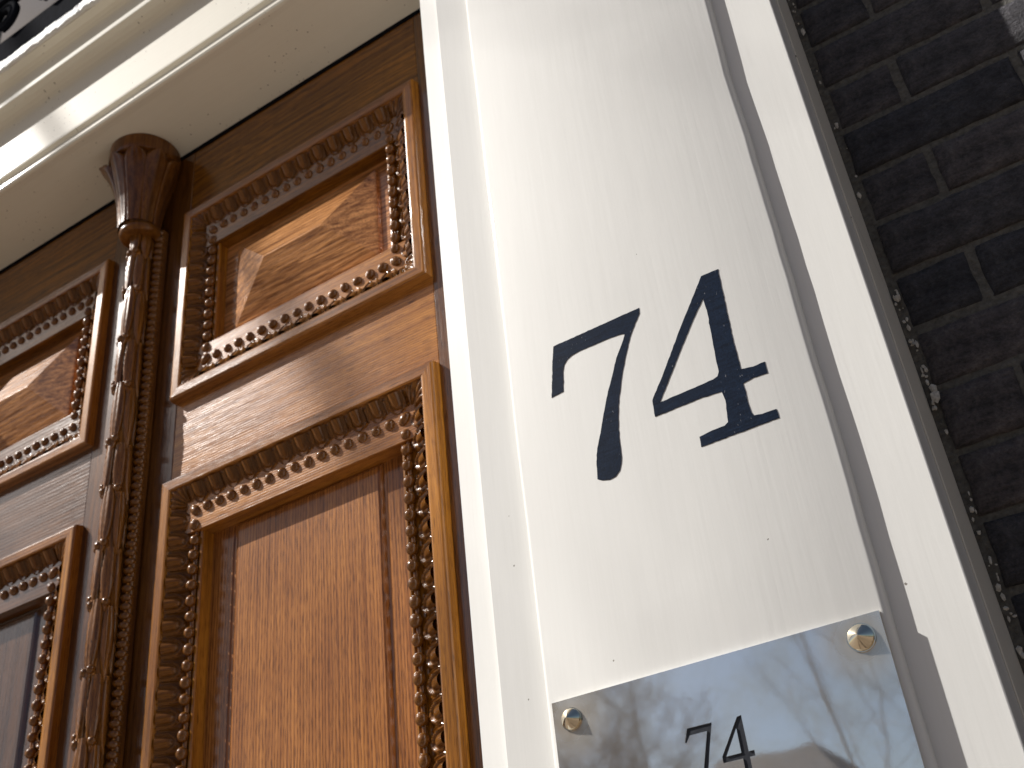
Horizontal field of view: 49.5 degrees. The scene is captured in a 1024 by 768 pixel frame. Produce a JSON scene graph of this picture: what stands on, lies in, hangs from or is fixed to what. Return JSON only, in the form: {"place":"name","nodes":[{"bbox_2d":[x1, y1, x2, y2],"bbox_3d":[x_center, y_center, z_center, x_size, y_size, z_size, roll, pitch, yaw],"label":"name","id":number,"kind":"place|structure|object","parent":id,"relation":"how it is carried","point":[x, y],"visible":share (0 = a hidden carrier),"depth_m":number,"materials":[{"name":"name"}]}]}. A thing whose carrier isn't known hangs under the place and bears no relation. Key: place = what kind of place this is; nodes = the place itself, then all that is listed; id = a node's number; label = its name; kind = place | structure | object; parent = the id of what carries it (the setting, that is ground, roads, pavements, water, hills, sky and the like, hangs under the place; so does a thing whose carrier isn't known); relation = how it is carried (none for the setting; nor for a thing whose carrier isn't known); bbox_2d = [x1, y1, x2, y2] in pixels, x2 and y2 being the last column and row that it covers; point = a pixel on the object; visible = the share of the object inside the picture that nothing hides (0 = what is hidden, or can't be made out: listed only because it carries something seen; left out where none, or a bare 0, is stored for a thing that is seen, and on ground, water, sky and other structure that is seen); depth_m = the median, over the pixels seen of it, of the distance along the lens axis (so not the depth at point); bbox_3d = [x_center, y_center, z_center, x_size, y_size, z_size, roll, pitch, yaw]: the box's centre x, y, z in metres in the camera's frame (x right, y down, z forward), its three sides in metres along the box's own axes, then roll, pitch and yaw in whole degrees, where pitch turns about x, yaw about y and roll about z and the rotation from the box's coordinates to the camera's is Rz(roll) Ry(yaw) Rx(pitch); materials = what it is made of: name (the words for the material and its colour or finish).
{"place":"outdoors","nodes":[
{"label":"outdoors","id":0,"kind":"place"},
{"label":"street","id":1,"kind":"structure","parent":0,"visible":0},
{"bbox_2d":[786,0,1023,673],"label":"brick wall","id":2,"kind":"structure","parent":1,"relation":"on","point":[923,102],"depth_m":1.29,"materials":[{"name":"black brick"}]},
{"bbox_3d":[-0.551,2.042,0.365,2.500,0.170,0.900,-23,-36,24],"label":"doorstep","id":3,"kind":"object","parent":1,"relation":"on","visible":0},
{"bbox_2d":[71,133,180,767],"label":"colonette","id":4,"kind":"object","parent":3,"relation":"on","point":[140,172],"visible":1,"depth_m":2.05,"materials":[{"name":"brown wood"}]},
{"bbox_2d":[0,0,420,273],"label":"door lintel","id":5,"kind":"structure","parent":4,"relation":"on","point":[85,85],"depth_m":2.39,"materials":[{"name":"white paint"}]},
{"bbox_2d":[0,0,82,61],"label":"fanlight window","id":6,"kind":"structure","parent":5,"relation":"attached to","point":[22,22],"depth_m":3.00,"materials":[{"name":"black metal"}]},
{"bbox_2d":[420,0,1023,767],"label":"pilaster","id":7,"kind":"object","parent":3,"relation":"on","point":[694,418],"visible":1,"depth_m":1.24,"materials":[{"name":"white paint"}]},
{"bbox_2d":[123,12,482,767],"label":"door leaf","id":8,"kind":"object","parent":7,"relation":"attached to","point":[303,592],"visible":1,"depth_m":1.85,"materials":[{"name":"brown wood"}]},
{"bbox_2d":[552,610,924,767],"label":"name plate","id":9,"kind":"object","parent":7,"relation":"attached to","point":[832,695],"visible":1,"depth_m":1.02,"materials":[{"name":"silver metal"}]},
{"bbox_3d":[-1.682,0.598,2.426,0.559,4.680,0.275,-23,-36,24],"label":"pilaster","id":10,"kind":"object","parent":3,"relation":"on","visible":0},
{"bbox_2d":[0,203,128,767],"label":"door leaf","id":11,"kind":"object","parent":10,"relation":"attached to","point":[62,300],"visible":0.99,"depth_m":2.22,"materials":[{"name":"brown wood"}]}
]}

